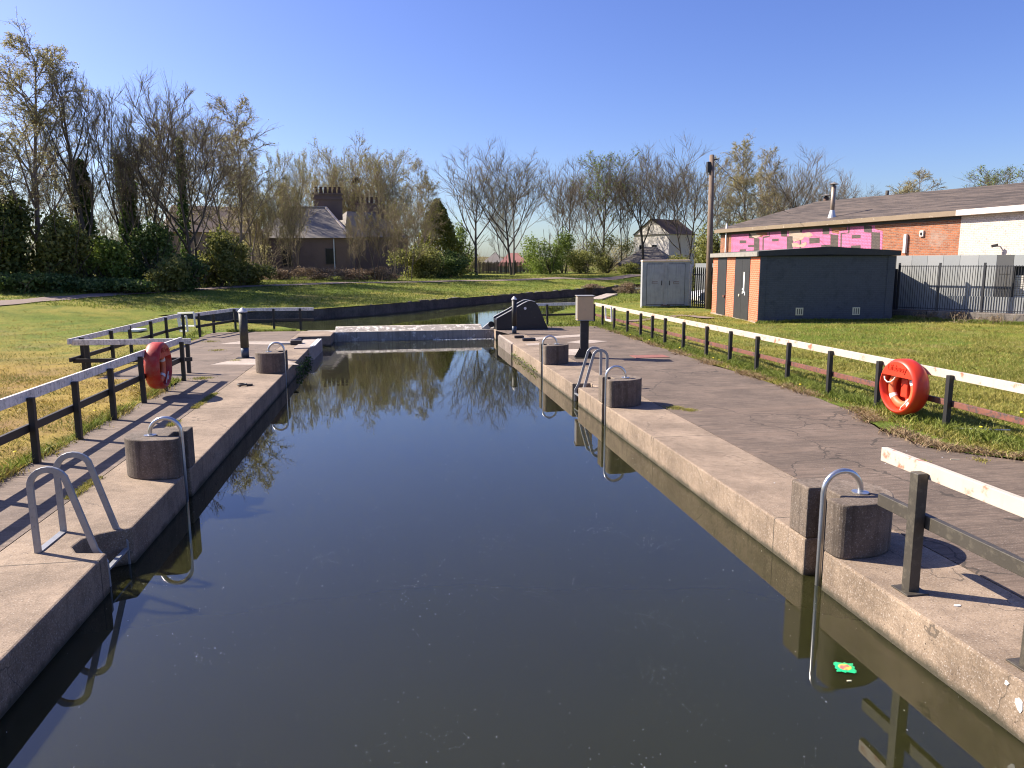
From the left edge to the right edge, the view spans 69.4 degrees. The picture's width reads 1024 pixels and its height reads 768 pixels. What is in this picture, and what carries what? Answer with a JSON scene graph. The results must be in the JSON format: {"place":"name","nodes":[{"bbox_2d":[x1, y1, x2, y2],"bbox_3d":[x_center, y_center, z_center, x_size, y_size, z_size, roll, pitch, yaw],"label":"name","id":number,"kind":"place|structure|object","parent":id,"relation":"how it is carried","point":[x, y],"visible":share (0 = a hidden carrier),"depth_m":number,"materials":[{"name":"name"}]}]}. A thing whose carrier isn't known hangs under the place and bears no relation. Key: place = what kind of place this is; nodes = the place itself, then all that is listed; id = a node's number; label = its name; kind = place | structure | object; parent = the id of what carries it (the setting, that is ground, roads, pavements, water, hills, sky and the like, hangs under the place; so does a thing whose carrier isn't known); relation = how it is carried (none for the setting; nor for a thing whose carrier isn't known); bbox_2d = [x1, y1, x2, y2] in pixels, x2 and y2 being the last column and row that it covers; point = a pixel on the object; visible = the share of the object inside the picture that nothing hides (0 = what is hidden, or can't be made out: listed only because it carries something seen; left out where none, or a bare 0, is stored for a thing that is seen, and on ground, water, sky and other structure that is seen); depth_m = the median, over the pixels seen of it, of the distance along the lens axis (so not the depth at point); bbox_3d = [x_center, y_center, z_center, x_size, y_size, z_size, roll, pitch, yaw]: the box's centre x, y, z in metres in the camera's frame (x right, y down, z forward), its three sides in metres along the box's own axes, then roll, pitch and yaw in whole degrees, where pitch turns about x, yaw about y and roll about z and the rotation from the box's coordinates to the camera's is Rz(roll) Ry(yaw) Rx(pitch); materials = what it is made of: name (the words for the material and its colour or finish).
{"place":"outdoors","nodes":[
{"label":"outdoors","id":0,"kind":"place"},
{"bbox_2d":[0,308,272,478],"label":"grass","id":1,"kind":"structure","parent":0,"point":[29,382],"depth_m":15.21,"materials":[{"name":"plant"}]},
{"bbox_2d":[0,331,300,551],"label":"pavement","id":2,"kind":"structure","parent":0,"point":[102,448],"depth_m":11.24,"materials":[{"name":"concrete"}]},
{"bbox_2d":[0,337,185,463],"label":"post and rail fence","id":3,"kind":"object","parent":2,"relation":"on","point":[28,397],"visible":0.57,"depth_m":10.26,"materials":[{"name":"wood"}]},
{"bbox_2d":[144,342,171,388],"bbox_3d":[-6.500,-0.343,13.616,0.272,0.860,0.860,-2,9,-9],"label":"lifebuoy housing","id":4,"kind":"object","parent":3,"relation":"attached to","point":[155,352],"visible":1,"depth_m":13.31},
{"bbox_2d":[211,356,297,364],"bbox_3d":[-6.223,-0.604,18.794,2.166,0.003,1.674,0,9,2],"label":"paving pad","id":5,"kind":"object","parent":2,"relation":"on","point":[250,361],"visible":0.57,"depth_m":18.36,"materials":[{"name":"concrete"}]},
{"bbox_2d":[236,308,253,358],"bbox_3d":[-6.952,-1.327,19.179,0.420,1.305,0.336,-2,9,-9],"label":"marker post","id":6,"kind":"object","parent":5,"relation":"on","point":[243,330],"visible":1,"depth_m":19.11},
{"bbox_2d":[0,274,640,304],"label":"path","id":7,"kind":"structure","parent":0,"point":[17,301],"depth_m":46.75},
{"bbox_2d":[0,292,1023,767],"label":"water","id":8,"kind":"structure","parent":0,"point":[516,498],"depth_m":5.75,"materials":[{"name":"liquid"}]},
{"bbox_2d":[0,266,1023,468],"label":"ground","id":9,"kind":"structure","parent":0,"point":[142,314],"depth_m":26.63,"materials":[{"name":"green plant"}]},
{"bbox_2d":[0,269,80,293],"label":"bush","id":10,"kind":"object","parent":9,"relation":"on","point":[39,282],"visible":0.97,"depth_m":38.74,"materials":[{"name":"green plant"}]},
{"bbox_2d":[0,188,90,290],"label":"bush","id":11,"kind":"object","parent":9,"relation":"on","point":[14,227],"visible":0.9,"depth_m":40.24,"materials":[{"name":"green plant"}]},
{"bbox_2d":[0,9,104,269],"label":"birch tree","id":12,"kind":"object","parent":9,"relation":"on","point":[36,181],"visible":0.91,"depth_m":41.56,"materials":[{"name":"brown plant"}]},
{"bbox_2d":[6,134,105,233],"bbox_3d":[-29.035,-11.094,47.558,5.643,9.692,4.863,-6,11,-33],"label":"bare tree","id":13,"kind":"object","parent":9,"relation":"on","point":[52,170],"visible":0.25,"depth_m":46.59,"materials":[{"name":"brown plant"}]},
{"bbox_2d":[24,207,114,283],"bbox_3d":[-25.820,-6.690,41.460,7.138,6.440,8.177,-2,9,-9],"label":"bush","id":14,"kind":"object","parent":9,"relation":"on","point":[60,246],"visible":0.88,"depth_m":41.07,"materials":[{"name":"green plant"}]},
{"bbox_2d":[29,50,111,277],"bbox_3d":[-25.079,-12.176,42.737,4.530,13.512,4.708,-7,12,-37],"label":"bare tree","id":15,"kind":"object","parent":9,"relation":"on","point":[76,172],"visible":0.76,"depth_m":42.72,"materials":[{"name":"brown plant"}]},
{"bbox_2d":[0,377,181,482],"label":"verge grass","id":16,"kind":"structure","parent":9,"relation":"on","point":[8,472],"depth_m":10.36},
{"bbox_2d":[62,154,152,241],"bbox_3d":[-28.267,-11.386,51.456,6.200,8.965,5.308,4,10,23],"label":"sapling tree","id":17,"kind":"object","parent":9,"relation":"on","point":[104,229],"visible":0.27,"depth_m":50.50,"materials":[{"name":"brown plant"}]},
{"bbox_2d":[76,235,142,278],"bbox_3d":[-24.396,-6.771,43.797,4.233,4.088,5.719,7,12,37],"label":"bush","id":18,"kind":"object","parent":9,"relation":"on","point":[115,267],"visible":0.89,"depth_m":43.05,"materials":[{"name":"green plant"}]},
{"bbox_2d":[70,275,159,293],"bbox_3d":[-22.244,-5.474,42.200,4.642,1.520,5.404,-2,9,-9],"label":"bush","id":19,"kind":"object","parent":9,"relation":"on","point":[120,285],"visible":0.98,"depth_m":40.51,"materials":[{"name":"green plant"}]},
{"bbox_2d":[67,314,185,370],"bbox_3d":[-10.319,-1.177,20.373,0.209,0.970,8.540,-2,9,-8],"label":"post and rail fence","id":20,"kind":"object","parent":9,"relation":"on","point":[110,332],"visible":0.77,"depth_m":19.53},
{"bbox_2d":[71,338,192,372],"bbox_3d":[-8.448,-0.541,16.523,2.557,0.935,0.119,-1,9,-4],"label":"post and rail fence","id":21,"kind":"object","parent":9,"relation":"on","point":[88,360],"visible":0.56,"depth_m":16.41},
{"bbox_2d":[65,72,200,266],"bbox_3d":[-22.649,-12.207,44.616,7.742,12.995,8.983,-4,10,-20],"label":"bare tree","id":22,"kind":"object","parent":9,"relation":"on","point":[129,219],"visible":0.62,"depth_m":44.13,"materials":[{"name":"brown plant"}]},
{"bbox_2d":[98,214,196,280],"bbox_3d":[-21.650,-7.953,44.822,6.319,4.703,6.210,-2,9,-9],"label":"bush","id":23,"kind":"object","parent":9,"relation":"on","point":[154,243],"visible":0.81,"depth_m":44.16,"materials":[{"name":"green plant"}]},
{"bbox_2d":[0,331,333,718],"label":"canal edge","id":24,"kind":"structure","parent":9,"relation":"on","point":[54,594],"depth_m":6.80,"materials":[{"name":"concrete"}]},
{"bbox_2d":[26,451,130,586],"bbox_3d":[-3.796,1.606,6.593,0.587,1.946,0.530,-2,9,-9],"label":"lock ladder","id":25,"kind":"object","parent":24,"relation":"attached to","point":[57,472],"visible":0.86,"depth_m":6.37,"materials":[{"name":"metal"}]},
{"bbox_2d":[124,416,194,501],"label":"mooring block","id":26,"kind":"structure","parent":24,"relation":"attached to","point":[151,453],"depth_m":8.39,"materials":[{"name":"concrete"}]},
{"bbox_2d":[255,342,287,386],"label":"mooring block","id":27,"kind":"structure","parent":24,"relation":"attached to","point":[268,361],"depth_m":16.47,"materials":[{"name":"concrete"}]},
{"bbox_2d":[308,321,493,341],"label":"lock gate","id":28,"kind":"structure","parent":24,"relation":"on","point":[404,332],"depth_m":27.09,"materials":[{"name":"concrete"}]},
{"bbox_2d":[116,116,218,248],"bbox_3d":[-24.332,-13.126,53.032,6.565,11.856,8.100,-2,9,-8],"label":"birch tree","id":29,"kind":"object","parent":9,"relation":"on","point":[158,214],"visible":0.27,"depth_m":52.31,"materials":[{"name":"brown plant"}]},
{"bbox_2d":[76,64,261,287],"bbox_3d":[-21.424,-12.978,47.053,10.106,13.740,13.364,-2,9,-12],"label":"bare tree","id":30,"kind":"object","parent":9,"relation":"on","point":[182,188],"visible":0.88,"depth_m":45.22,"materials":[{"name":"brown plant"}]},
{"bbox_2d":[140,254,209,292],"bbox_3d":[-20.076,-6.294,43.292,3.563,2.644,4.728,2,9,12],"label":"bush","id":31,"kind":"object","parent":9,"relation":"on","point":[167,275],"visible":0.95,"depth_m":42.25,"materials":[{"name":"green plant"}]},
{"bbox_2d":[143,253,210,291],"bbox_3d":[-19.760,-6.260,43.940,3.606,3.014,3.754,-2,9,-9],"label":"bush","id":32,"kind":"object","parent":9,"relation":"on","point":[194,276],"visible":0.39,"depth_m":43.93,"materials":[{"name":"green plant"}]},
{"bbox_2d":[163,205,262,262],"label":"brown house","id":33,"kind":"structure","parent":9,"relation":"on","point":[198,234],"depth_m":72.18,"materials":[{"name":"stone"}]},
{"bbox_2d":[171,224,279,286],"bbox_3d":[-19.001,-7.608,48.170,7.098,5.498,6.100,-2,9,-9],"label":"bush","id":34,"kind":"object","parent":9,"relation":"on","point":[225,263],"visible":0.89,"depth_m":47.11,"materials":[{"name":"green plant"}]},
{"bbox_2d":[163,91,293,242],"bbox_3d":[-21.087,-14.337,54.121,10.003,13.870,8.107,1,9,5],"label":"birch tree","id":35,"kind":"object","parent":9,"relation":"on","point":[241,125],"visible":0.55,"depth_m":54.68,"materials":[{"name":"brown plant"}]},
{"bbox_2d":[218,132,273,264],"bbox_3d":[-21.833,-14.733,61.095,4.172,12.346,5.997,1,9,8],"label":"birch tree","id":36,"kind":"object","parent":9,"relation":"on","point":[247,222],"visible":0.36,"depth_m":60.55,"materials":[{"name":"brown plant"}]},
{"bbox_2d":[195,307,313,337],"bbox_3d":[-9.573,-2.241,26.876,4.338,0.970,1.727,-9,12,-42],"label":"post and rail fence","id":37,"kind":"object","parent":9,"relation":"on","point":[235,321],"visible":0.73,"depth_m":27.36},
{"bbox_2d":[226,259,287,285],"bbox_3d":[-17.689,-7.338,49.741,5.258,2.699,3.943,-2,9,-9],"label":"bush","id":38,"kind":"object","parent":9,"relation":"on","point":[258,272],"visible":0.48,"depth_m":49.80,"materials":[{"name":"green plant"}]},
{"bbox_2d":[233,168,285,266],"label":"willow tree","id":39,"kind":"object","parent":9,"relation":"on","point":[267,221],"visible":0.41,"depth_m":63.04,"materials":[{"name":"brown plant"}]},
{"bbox_2d":[261,175,304,279],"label":"sapling tree","id":40,"kind":"object","parent":9,"relation":"on","point":[284,219],"visible":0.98,"depth_m":59.25,"materials":[{"name":"brown plant"}]},
{"bbox_2d":[256,152,313,225],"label":"willow tree","id":41,"kind":"object","parent":9,"relation":"on","point":[272,167],"visible":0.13,"depth_m":81.06,"materials":[{"name":"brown plant"}]},
{"bbox_2d":[264,149,319,278],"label":"willow tree","id":42,"kind":"object","parent":9,"relation":"on","point":[299,198],"visible":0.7,"depth_m":64.24,"materials":[{"name":"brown plant"}]},
{"bbox_2d":[262,187,356,275],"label":"stone house","id":43,"kind":"structure","parent":9,"relation":"on","point":[325,244],"depth_m":79.14,"materials":[{"name":"stone"}]},
{"bbox_2d":[287,147,358,212],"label":"willow tree","id":44,"kind":"object","parent":9,"relation":"on","point":[315,182],"visible":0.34,"depth_m":90.14,"materials":[{"name":"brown plant"}]},
{"bbox_2d":[0,273,693,311],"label":"bank grass","id":45,"kind":"structure","parent":9,"relation":"on","point":[625,295],"depth_m":46.26,"materials":[{"name":"plant"}]},
{"bbox_2d":[342,196,367,277],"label":"sapling tree","id":46,"kind":"object","parent":9,"relation":"on","point":[359,245],"visible":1,"depth_m":59.27,"materials":[{"name":"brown plant"}]},
{"bbox_2d":[306,128,426,228],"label":"willow tree","id":47,"kind":"object","parent":9,"relation":"on","point":[358,173],"visible":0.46,"depth_m":91.39,"materials":[{"name":"brown plant"}]},
{"bbox_2d":[342,180,406,280],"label":"sapling tree","id":48,"kind":"object","parent":9,"relation":"on","point":[377,238],"visible":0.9,"depth_m":61.34,"materials":[{"name":"brown plant"}]},
{"bbox_2d":[340,197,409,273],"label":"stone house","id":49,"kind":"structure","parent":9,"relation":"on","point":[364,264],"depth_m":87.70,"materials":[{"name":"stone"}]},
{"bbox_2d":[345,152,425,242],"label":"willow tree","id":50,"kind":"object","parent":9,"relation":"on","point":[397,191],"visible":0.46,"depth_m":92.22,"materials":[{"name":"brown plant"}]},
{"bbox_2d":[374,180,409,274],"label":"sapling tree","id":51,"kind":"object","parent":9,"relation":"on","point":[394,243],"visible":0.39,"depth_m":65.28,"materials":[{"name":"brown plant"}]},
{"bbox_2d":[168,284,634,322],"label":"canal wall","id":52,"kind":"structure","parent":9,"relation":"on","point":[357,311],"depth_m":42.20,"materials":[{"name":"stone"}]},
{"bbox_2d":[384,182,438,279],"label":"sapling tree","id":53,"kind":"object","parent":9,"relation":"on","point":[411,223],"visible":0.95,"depth_m":63.09,"materials":[{"name":"brown plant"}]},
{"bbox_2d":[382,242,454,278],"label":"bush","id":54,"kind":"object","parent":9,"relation":"on","point":[423,267],"visible":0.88,"depth_m":68.90,"materials":[{"name":"green plant"}]},
{"bbox_2d":[392,157,446,250],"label":"birch tree","id":55,"kind":"object","parent":9,"relation":"on","point":[427,187],"visible":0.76,"depth_m":70.69,"materials":[{"name":"brown plant"}]},
{"bbox_2d":[380,198,479,276],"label":"conifer tree","id":56,"kind":"object","parent":9,"relation":"on","point":[451,243],"visible":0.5,"depth_m":74.32,"materials":[{"name":"green plant"}]},
{"bbox_2d":[435,248,480,277],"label":"bush","id":57,"kind":"object","parent":9,"relation":"on","point":[451,260],"visible":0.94,"depth_m":70.47,"materials":[{"name":"green plant"}]},
{"bbox_2d":[425,143,538,274],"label":"bare tree","id":58,"kind":"object","parent":9,"relation":"on","point":[462,206],"visible":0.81,"depth_m":77.85,"materials":[{"name":"brown plant"}]},
{"bbox_2d":[451,136,562,274],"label":"bare tree","id":59,"kind":"object","parent":9,"relation":"on","point":[521,184],"visible":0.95,"depth_m":78.60,"materials":[{"name":"brown plant"}]},
{"bbox_2d":[519,226,591,273],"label":"bush","id":60,"kind":"object","parent":9,"relation":"on","point":[562,246],"visible":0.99,"depth_m":82.78,"materials":[{"name":"green plant"}]},
{"bbox_2d":[532,156,608,272],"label":"bare tree","id":61,"kind":"object","parent":9,"relation":"on","point":[560,191],"visible":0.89,"depth_m":87.77,"materials":[{"name":"brown plant"}]},
{"bbox_2d":[564,248,609,273],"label":"bush","id":62,"kind":"object","parent":9,"relation":"on","point":[579,261],"visible":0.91,"depth_m":85.04,"materials":[{"name":"green plant"}]},
{"bbox_2d":[558,171,616,271],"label":"bare tree","id":63,"kind":"object","parent":9,"relation":"on","point":[585,213],"visible":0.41,"depth_m":96.64,"materials":[{"name":"brown plant"}]},
{"bbox_2d":[559,150,655,251],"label":"leafing tree","id":64,"kind":"object","parent":9,"relation":"on","point":[597,176],"visible":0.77,"depth_m":88.31,"materials":[{"name":"brown plant"}]},
{"bbox_2d":[583,230,638,272],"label":"bush","id":65,"kind":"object","parent":9,"relation":"on","point":[604,261],"visible":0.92,"depth_m":87.35,"materials":[{"name":"green plant"}]},
{"bbox_2d":[594,153,651,264],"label":"bare tree","id":66,"kind":"object","parent":9,"relation":"on","point":[624,209],"visible":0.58,"depth_m":88.09,"materials":[{"name":"brown plant"}]},
{"bbox_2d":[598,143,675,259],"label":"bare tree","id":67,"kind":"object","parent":9,"relation":"on","point":[639,211],"visible":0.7,"depth_m":85.83,"materials":[{"name":"brown plant"}]},
{"bbox_2d":[617,247,669,287],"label":"house","id":68,"kind":"structure","parent":9,"relation":"on","point":[653,253],"depth_m":88.17,"materials":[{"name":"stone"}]},
{"bbox_2d":[633,219,694,272],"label":"white house","id":69,"kind":"structure","parent":9,"relation":"on","point":[658,238],"depth_m":93.58,"materials":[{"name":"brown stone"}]},
{"bbox_2d":[640,260,690,306],"bbox_3d":[8.286,-5.398,40.157,2.540,2.650,1.050,1,9,5],"label":"kiosk cabinet","id":70,"kind":"object","parent":9,"relation":"on","point":[665,283],"visible":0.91,"depth_m":39.66,"materials":[{"name":"metal"}]},
{"bbox_2d":[631,154,705,234],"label":"bare tree","id":71,"kind":"object","parent":9,"relation":"on","point":[655,191],"visible":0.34,"depth_m":93.95,"materials":[{"name":"brown plant"}]},
{"bbox_2d":[622,128,738,258],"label":"bare tree","id":72,"kind":"object","parent":9,"relation":"on","point":[685,189],"visible":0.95,"depth_m":81.80,"materials":[{"name":"brown plant"}]},
{"bbox_2d":[689,264,712,307],"bbox_3d":[10.091,-5.104,38.768,0.235,2.300,3.586,-2,9,-9],"label":"palisade fence","id":73,"kind":"object","parent":9,"relation":"on","point":[696,281],"visible":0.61,"depth_m":39.85,"materials":[{"name":"grey metal"}]},
{"bbox_2d":[680,218,723,274],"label":"bush","id":74,"kind":"object","parent":9,"relation":"on","point":[701,253],"visible":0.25,"depth_m":65.14,"materials":[{"name":"green plant"}]},
{"bbox_2d":[705,154,717,308],"bbox_3d":[10.126,-7.631,38.016,0.556,8.180,1.576,2,10,16],"label":"utility pole","id":75,"kind":"object","parent":9,"relation":"on","point":[709,259],"visible":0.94,"depth_m":37.89,"materials":[{"name":"brown wood"}]},
{"bbox_2d":[688,155,759,240],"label":"birch tree","id":76,"kind":"object","parent":9,"relation":"on","point":[717,218],"visible":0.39,"depth_m":87.78,"materials":[{"name":"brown plant"}]},
{"bbox_2d":[716,130,775,226],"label":"birch tree","id":77,"kind":"object","parent":9,"relation":"on","point":[745,162],"visible":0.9,"depth_m":81.86,"materials":[{"name":"brown plant"}]},
{"bbox_2d":[493,328,1023,742],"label":"canal edge","id":78,"kind":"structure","parent":9,"relation":"on","point":[969,646],"depth_m":5.96,"materials":[{"name":"concrete"}]},
{"bbox_2d":[539,335,568,377],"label":"mooring block","id":79,"kind":"structure","parent":78,"relation":"attached to","point":[556,353],"depth_m":17.71,"materials":[{"name":"concrete"}]},
{"bbox_2d":[598,365,641,424],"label":"mooring block","id":80,"kind":"structure","parent":78,"relation":"attached to","point":[619,391],"depth_m":12.46,"materials":[{"name":"concrete"}]},
{"bbox_2d":[789,468,893,585],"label":"mooring block","id":81,"kind":"structure","parent":78,"relation":"attached to","point":[847,519],"depth_m":6.17,"materials":[{"name":"concrete"}]},
{"bbox_2d":[877,447,1023,671],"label":"post and rail fence","id":82,"kind":"object","parent":78,"relation":"on","point":[913,510],"visible":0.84,"depth_m":5.27,"materials":[{"name":"wood"}]},
{"bbox_2d":[739,146,787,225],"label":"birch tree","id":83,"kind":"object","parent":9,"relation":"on","point":[760,177],"visible":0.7,"depth_m":89.64,"materials":[{"name":"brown plant"}]},
{"bbox_2d":[746,142,843,211],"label":"bare tree","id":84,"kind":"object","parent":9,"relation":"on","point":[811,185],"visible":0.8,"depth_m":88.84,"materials":[{"name":"brown plant"}]},
{"bbox_2d":[710,246,900,322],"bbox_3d":[12.270,-4.274,32.084,5.670,3.190,6.380,-1,9,-2],"label":"substation","id":85,"kind":"object","parent":9,"relation":"on","point":[829,282],"visible":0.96,"depth_m":29.12,"materials":[{"name":"grey brick"}]},
{"bbox_2d":[716,259,726,314],"bbox_3d":[9.498,-4.422,33.667,0.077,2.480,1.270,-1,9,-2],"label":"door","id":86,"kind":"structure","parent":85,"relation":"in","point":[722,263],"depth_m":33.62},
{"bbox_2d":[740,259,750,319],"bbox_3d":[9.617,-3.909,30.521,0.021,2.480,0.910,-1,9,-2],"label":"door","id":87,"kind":"structure","parent":85,"relation":"in","point":[746,262],"depth_m":30.48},
{"bbox_2d":[593,303,1023,460],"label":"post and rail fence","id":88,"kind":"object","parent":9,"relation":"on","point":[946,401],"visible":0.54,"depth_m":13.56,"materials":[{"name":"wood"}]},
{"bbox_2d":[879,359,929,414],"bbox_3d":[6.013,0.041,11.370,0.272,0.860,0.860,-2,9,-9],"label":"lifebuoy housing","id":89,"kind":"object","parent":88,"relation":"attached to","point":[904,370],"visible":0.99,"depth_m":11.20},
{"bbox_2d":[596,326,1023,461],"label":"dry grass","id":90,"kind":"structure","parent":9,"relation":"on","point":[902,431],"depth_m":10.58,"materials":[{"name":"plant"}]},
{"bbox_2d":[785,167,866,219],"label":"bare tree","id":91,"kind":"object","parent":9,"relation":"on","point":[839,191],"visible":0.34,"depth_m":97.34,"materials":[{"name":"brown plant"}]},
{"bbox_2d":[714,182,1023,297],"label":"brick warehouse","id":92,"kind":"structure","parent":9,"relation":"on","point":[980,220],"depth_m":41.93,"materials":[{"name":"brick"}]},
{"bbox_2d":[886,167,947,194],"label":"birch tree","id":93,"kind":"object","parent":9,"relation":"on","point":[909,188],"visible":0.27,"depth_m":93.11,"materials":[{"name":"green plant"}]},
{"bbox_2d":[892,255,1023,313],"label":"cladding wall","id":94,"kind":"structure","parent":9,"relation":"on","point":[979,260],"depth_m":28.97,"materials":[{"name":"metal"}]},
{"bbox_2d":[927,311,1023,321],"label":"kerb wall","id":95,"kind":"structure","parent":9,"relation":"on","point":[1019,317],"depth_m":27.86,"materials":[{"name":"concrete"}]},
{"bbox_2d":[958,164,1023,186],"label":"leafing tree","id":96,"kind":"object","parent":9,"relation":"on","point":[988,181],"visible":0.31,"depth_m":77.99,"materials":[{"name":"green plant"}]},
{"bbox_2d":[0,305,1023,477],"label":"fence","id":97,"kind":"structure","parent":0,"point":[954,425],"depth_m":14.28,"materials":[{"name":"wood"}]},
{"bbox_2d":[0,0,1023,288],"label":"sky","id":98,"kind":"structure","parent":0,"point":[889,90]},
{"bbox_2d":[519,326,1023,598],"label":"pavement","id":99,"kind":"structure","parent":0,"point":[797,435],"depth_m":10.17,"materials":[{"name":"concrete"}]},
{"bbox_2d":[493,299,547,329],"bbox_3d":[0.322,-2.591,27.440,1.925,1.062,0.895,-2,9,-9],"label":"gate machine housing","id":100,"kind":"object","parent":99,"relation":"on","point":[529,315],"visible":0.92,"depth_m":27.05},
{"bbox_2d":[63,340,992,499],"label":"weeds","id":101,"kind":"object","parent":99,"relation":"on","point":[87,485],"visible":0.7,"depth_m":12.12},
{"bbox_2d":[573,295,594,358],"bbox_3d":[1.849,-1.464,18.886,0.500,1.592,0.470,-1,9,-2],"label":"control cabinet","id":102,"kind":"object","parent":99,"relation":"on","point":[584,313],"visible":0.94,"depth_m":18.65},
{"bbox_2d":[892,309,1013,313],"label":"yard","id":103,"kind":"structure","parent":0,"point":[938,310],"depth_m":29.74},
{"bbox_2d":[895,263,1023,312],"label":"bar railing","id":104,"kind":"object","parent":103,"relation":"on","point":[980,310],"visible":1,"depth_m":28.63,"materials":[{"name":"metal"}]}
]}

